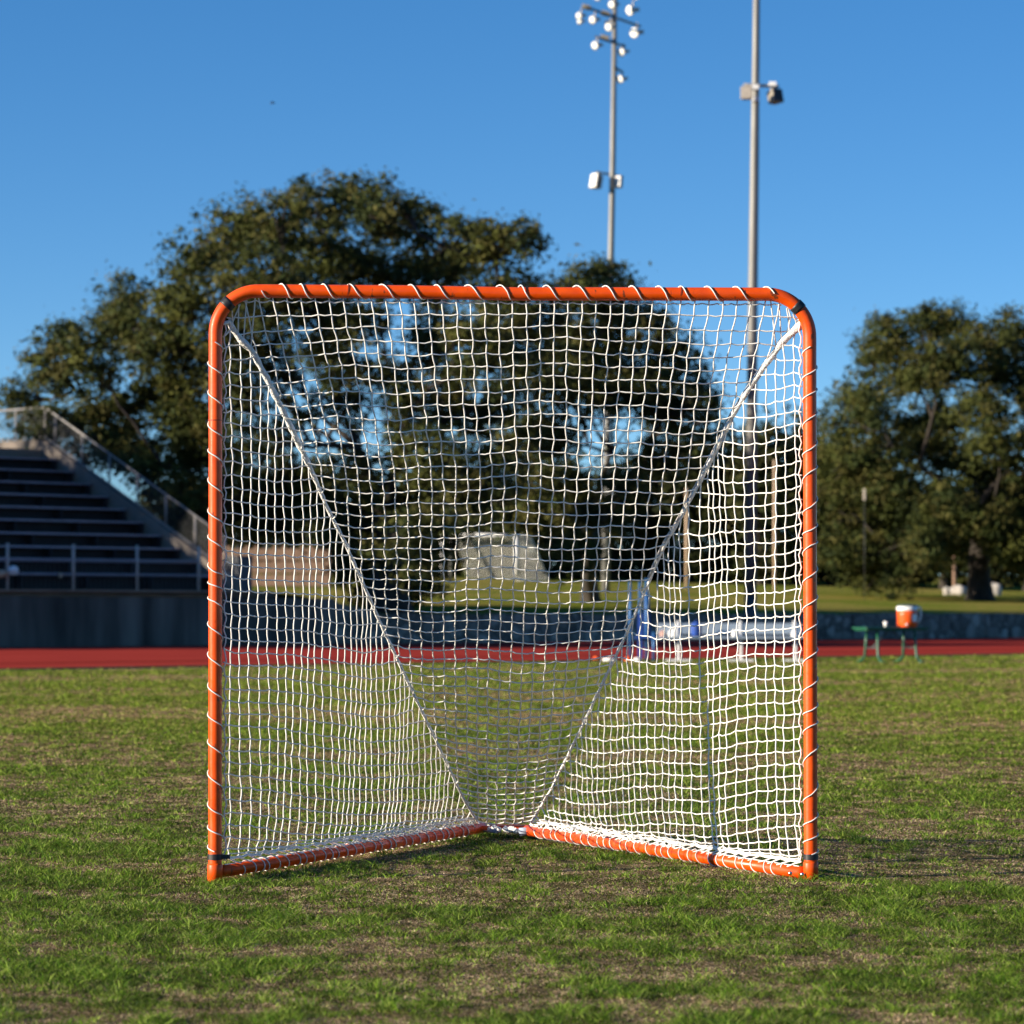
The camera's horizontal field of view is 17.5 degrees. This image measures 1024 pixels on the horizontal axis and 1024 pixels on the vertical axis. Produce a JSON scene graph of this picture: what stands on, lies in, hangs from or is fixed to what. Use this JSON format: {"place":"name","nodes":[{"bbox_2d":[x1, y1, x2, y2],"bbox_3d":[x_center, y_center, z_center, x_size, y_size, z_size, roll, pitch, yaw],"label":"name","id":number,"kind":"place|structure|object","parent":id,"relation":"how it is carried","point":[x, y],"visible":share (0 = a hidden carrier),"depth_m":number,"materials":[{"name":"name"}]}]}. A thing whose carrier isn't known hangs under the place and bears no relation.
{"place":"outdoors","nodes":[
{"label":"outdoors","id":0,"kind":"place"},
{"bbox_2d":[0,638,1023,1023],"bbox_3d":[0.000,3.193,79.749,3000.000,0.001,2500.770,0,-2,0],"label":"grass field","id":1,"kind":"structure","parent":0,"point":[544,868],"depth_m":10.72,"materials":[{"name":"green plant"}]},
{"bbox_2d":[0,407,334,646],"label":"bleachers","id":2,"kind":"object","parent":1,"relation":"on","point":[134,573],"visible":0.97,"depth_m":80.62,"materials":[{"name":"metal"}]},
{"bbox_2d":[0,566,18,577],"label":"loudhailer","id":3,"kind":"object","parent":2,"relation":"attached to","point":[13,570],"visible":1,"depth_m":75.58,"materials":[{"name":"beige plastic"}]},
{"bbox_2d":[226,556,253,590],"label":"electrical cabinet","id":4,"kind":"object","parent":2,"relation":"on","point":[237,569],"visible":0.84,"depth_m":81.14,"materials":[{"name":"grey metal"}]},
{"bbox_2d":[207,283,818,880],"bbox_3d":[0.006,0.254,11.472,1.931,1.895,2.081,0,-2,0],"label":"lacrosse goal","id":5,"kind":"object","parent":1,"relation":"on","point":[433,833],"visible":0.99,"depth_m":10.77,"materials":[{"name":"white fabric"}]},
{"bbox_2d":[629,578,655,660],"bbox_3d":[2.164,1.796,55.543,0.440,1.373,0.604,0,-2,0],"label":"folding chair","id":6,"kind":"object","parent":1,"relation":"on","point":[645,630],"visible":0.72,"depth_m":55.45,"materials":[{"name":"blue metal"}]},
{"bbox_2d":[658,621,803,661],"bbox_3d":[3.618,2.117,54.521,2.464,0.667,0.420,0,-2,0],"label":"team bench","id":7,"kind":"object","parent":1,"relation":"on","point":[740,626],"visible":0.66,"depth_m":54.67,"materials":[{"name":"metal"}]},
{"bbox_2d":[668,626,679,635],"bbox_3d":[2.660,1.949,54.426,0.214,0.172,0.165,0,-2,0],"label":"towel","id":8,"kind":"object","parent":7,"relation":"on","point":[677,633],"visible":0.69,"depth_m":54.36,"materials":[{"name":"white fabric"}]},
{"bbox_2d":[691,619,701,635],"bbox_3d":[3.015,1.890,54.448,0.180,0.279,0.175,0,-2,0],"label":"water bottle","id":9,"kind":"object","parent":7,"relation":"on","point":[694,631],"visible":0.82,"depth_m":54.38,"materials":[{"name":"blue plastic"}]},
{"bbox_2d":[852,627,928,662],"bbox_3d":[6.120,2.147,53.760,1.220,0.580,0.820,1,-2,-28],"label":"green bench","id":10,"kind":"object","parent":1,"relation":"on","point":[888,629],"visible":0.97,"depth_m":53.71,"materials":[{"name":"metal"}]},
{"bbox_2d":[896,604,921,626],"bbox_3d":[6.395,1.676,53.825,0.347,0.366,0.344,1,-2,-37],"label":"drink cooler","id":11,"kind":"object","parent":10,"relation":"on","point":[906,615],"visible":1,"depth_m":53.69,"materials":[{"name":"orange plastic"}]},
{"bbox_2d":[0,638,1023,667],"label":"running track","id":12,"kind":"structure","parent":0,"point":[22,657],"depth_m":67.27,"materials":[{"name":"rubber"}]},
{"bbox_2d":[0,653,1023,670],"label":"track kerb","id":13,"kind":"structure","parent":12,"relation":"on","point":[123,667],"depth_m":52.16,"materials":[{"name":"red rubber"}]},
{"bbox_2d":[0,649,1023,663],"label":"track seam","id":14,"kind":"object","parent":12,"relation":"on","point":[479,656],"depth_m":58.57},
{"bbox_2d":[335,602,1023,643],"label":"retaining wall","id":15,"kind":"structure","parent":12,"relation":"on","point":[957,625],"depth_m":89.39,"materials":[{"name":"concrete"}]},
{"bbox_2d":[741,0,783,639],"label":"speaker pole","id":16,"kind":"object","parent":12,"relation":"on","point":[749,91],"visible":0.91,"depth_m":91.61,"materials":[{"name":"metal"}]},
{"bbox_2d":[0,0,1023,574],"label":"sky","id":17,"kind":"structure","parent":0,"point":[891,159],"materials":[{"name":"blue"}]},
{"bbox_2d":[13,571,1023,614],"bbox_3d":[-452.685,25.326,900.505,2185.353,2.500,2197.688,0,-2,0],"label":"hill","id":18,"kind":"structure","parent":0,"point":[835,600],"depth_m":113.72,"materials":[{"name":"green plant"}]},
{"bbox_2d":[132,482,198,541],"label":"dark tree","id":19,"kind":"object","parent":18,"relation":"on","point":[142,505],"visible":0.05,"depth_m":158.40,"materials":[{"name":"green plant"}]},
{"bbox_2d":[154,485,223,554],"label":"dark tree","id":20,"kind":"object","parent":18,"relation":"on","point":[205,550],"depth_m":157.29,"materials":[{"name":"green plant"}]},
{"bbox_2d":[205,461,279,561],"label":"dark tree","id":21,"kind":"object","parent":18,"relation":"on","point":[229,542],"visible":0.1,"depth_m":154.32,"materials":[{"name":"green plant"}]},
{"bbox_2d":[208,546,331,587],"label":"wooden fence","id":22,"kind":"object","parent":18,"relation":"on","point":[298,565],"visible":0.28,"depth_m":117.98,"materials":[{"name":"wood"}]},
{"bbox_2d":[253,444,308,573],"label":"dark tree","id":23,"kind":"object","parent":18,"relation":"on","point":[294,455],"visible":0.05,"depth_m":157.33,"materials":[{"name":"green plant"}]},
{"bbox_2d":[0,165,581,613],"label":"oak tree","id":24,"kind":"object","parent":18,"relation":"on","point":[172,399],"visible":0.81,"depth_m":86.25,"materials":[{"name":"green plant"}]},
{"bbox_2d":[281,459,359,574],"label":"dark tree","id":25,"kind":"object","parent":18,"relation":"on","point":[313,537],"visible":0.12,"depth_m":154.42,"materials":[{"name":"green plant"}]},
{"bbox_2d":[341,483,380,554],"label":"dark tree","id":26,"kind":"object","parent":18,"relation":"on","point":[365,536],"visible":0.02,"depth_m":156.36,"materials":[{"name":"green plant"}]},
{"bbox_2d":[365,482,452,570],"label":"dark tree","id":27,"kind":"object","parent":18,"relation":"on","point":[422,505],"visible":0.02,"depth_m":156.58,"materials":[{"name":"green plant"}]},
{"bbox_2d":[449,502,451,582],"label":"slim pole","id":28,"kind":"object","parent":18,"relation":"on","point":[450,563],"depth_m":139.96,"materials":[{"name":"metal"}]},
{"bbox_2d":[434,486,476,577],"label":"dark tree","id":29,"kind":"object","parent":18,"relation":"on","point":[457,565],"visible":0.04,"depth_m":158.26,"materials":[{"name":"green plant"}]},
{"bbox_2d":[447,462,532,577],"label":"dark tree","id":30,"kind":"object","parent":18,"relation":"on","point":[486,531],"visible":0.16,"depth_m":154.31,"materials":[{"name":"green plant"}]},
{"bbox_2d":[440,533,547,579],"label":"soccer goal","id":31,"kind":"object","parent":18,"relation":"on","point":[516,564],"visible":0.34,"depth_m":151.44,"materials":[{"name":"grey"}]},
{"bbox_2d":[503,458,575,579],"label":"dark tree","id":32,"kind":"object","parent":18,"relation":"on","point":[543,541],"visible":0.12,"depth_m":155.60,"materials":[{"name":"green plant"}]},
{"bbox_2d":[546,467,600,579],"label":"dark tree","id":33,"kind":"object","parent":18,"relation":"on","point":[566,570],"visible":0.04,"depth_m":159.60,"materials":[{"name":"green plant"}]},
{"bbox_2d":[449,243,745,601],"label":"oak tree","id":34,"kind":"object","parent":18,"relation":"on","point":[601,271],"visible":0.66,"depth_m":95.29,"materials":[{"name":"green plant"}]},
{"bbox_2d":[576,0,643,591],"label":"floodlight pole","id":35,"kind":"object","parent":18,"relation":"on","point":[596,180],"visible":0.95,"depth_m":128.00,"materials":[{"name":"metal"}]},
{"bbox_2d":[577,448,659,579],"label":"dark tree","id":36,"kind":"object","parent":18,"relation":"on","point":[624,565],"visible":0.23,"depth_m":157.08,"materials":[{"name":"green plant"}]},
{"bbox_2d":[250,541,1023,587],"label":"undergrowth","id":37,"kind":"object","parent":18,"relation":"on","point":[1011,581],"visible":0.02,"depth_m":161.22,"materials":[{"name":"green plant"}]},
{"bbox_2d":[619,446,684,581],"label":"dark tree","id":38,"kind":"object","parent":18,"relation":"on","point":[651,553],"visible":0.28,"depth_m":158.64,"materials":[{"name":"green plant"}]},
{"bbox_2d":[638,416,729,582],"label":"dark tree","id":39,"kind":"object","parent":18,"relation":"on","point":[694,553],"visible":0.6,"depth_m":157.00,"materials":[{"name":"green plant"}]},
{"bbox_2d":[685,488,687,588],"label":"slim pole","id":40,"kind":"object","parent":18,"relation":"on","point":[686,546],"visible":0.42,"depth_m":134.98,"materials":[{"name":"beige metal"}]},
{"bbox_2d":[682,435,744,583],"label":"dark tree","id":41,"kind":"object","parent":18,"relation":"on","point":[731,563],"visible":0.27,"depth_m":158.06,"materials":[{"name":"green plant"}]},
{"bbox_2d":[710,405,802,584],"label":"dark tree","id":42,"kind":"object","parent":18,"relation":"on","point":[761,487],"visible":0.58,"depth_m":155.36,"materials":[{"name":"green plant"}]},
{"bbox_2d":[773,460,775,590],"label":"slim pole","id":43,"kind":"object","parent":18,"relation":"on","point":[774,484],"visible":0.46,"depth_m":138.02,"materials":[{"name":"beige metal"}]},
{"bbox_2d":[764,402,834,585],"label":"dark tree","id":44,"kind":"object","parent":18,"relation":"on","point":[791,457],"visible":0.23,"depth_m":158.59,"materials":[{"name":"green plant"}]},
{"bbox_2d":[797,474,859,585],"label":"dark tree","id":45,"kind":"object","parent":18,"relation":"on","point":[833,578],"visible":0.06,"depth_m":159.48,"materials":[{"name":"green plant"}]},
{"bbox_2d":[863,488,865,599],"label":"slim pole","id":46,"kind":"object","parent":18,"relation":"on","point":[864,494],"visible":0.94,"depth_m":121.98,"materials":[{"name":"metal"}]},
{"bbox_2d":[817,474,920,583],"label":"dark tree","id":47,"kind":"object","parent":18,"relation":"on","point":[840,578],"visible":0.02,"depth_m":158.14,"materials":[{"name":"green plant"}]},
{"bbox_2d":[788,296,1023,600],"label":"oak tree","id":48,"kind":"object","parent":18,"relation":"on","point":[968,517],"visible":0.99,"depth_m":125.44,"materials":[{"name":"green plant"}]},
{"bbox_2d":[883,473,929,587],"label":"dark tree","id":49,"kind":"object","parent":18,"relation":"on","point":[916,573],"visible":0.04,"depth_m":158.70,"materials":[{"name":"green plant"}]},
{"bbox_2d":[898,470,972,588],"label":"dark tree","id":50,"kind":"object","parent":18,"relation":"on","point":[943,584],"visible":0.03,"depth_m":156.12,"materials":[{"name":"green plant"}]},
{"bbox_2d":[943,586,950,594],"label":"boulder","id":51,"kind":"object","parent":18,"relation":"on","point":[946,590],"visible":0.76,"depth_m":137.89,"materials":[{"name":"grey stone"}]},
{"bbox_2d":[953,556,955,585],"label":"slim pole","id":52,"kind":"object","parent":18,"relation":"on","point":[954,578],"visible":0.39,"depth_m":139.91,"materials":[{"name":"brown wood"}]},
{"bbox_2d":[949,585,966,594],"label":"boulder","id":53,"kind":"object","parent":18,"relation":"on","point":[957,590],"visible":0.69,"depth_m":138.75,"materials":[{"name":"grey stone"}]},
{"bbox_2d":[948,460,1014,584],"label":"dark tree","id":54,"kind":"object","parent":18,"relation":"on","point":[992,568],"visible":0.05,"depth_m":155.43,"materials":[{"name":"green plant"}]},
{"bbox_2d":[992,582,1001,595],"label":"boulder","id":55,"kind":"object","parent":18,"relation":"on","point":[997,589],"visible":0.52,"depth_m":140.80,"materials":[{"name":"grey stone"}]},
{"bbox_2d":[994,491,1023,590],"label":"dark tree","id":56,"kind":"object","parent":18,"relation":"on","point":[1016,578],"visible":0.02,"depth_m":155.96,"materials":[{"name":"green plant"}]}
]}

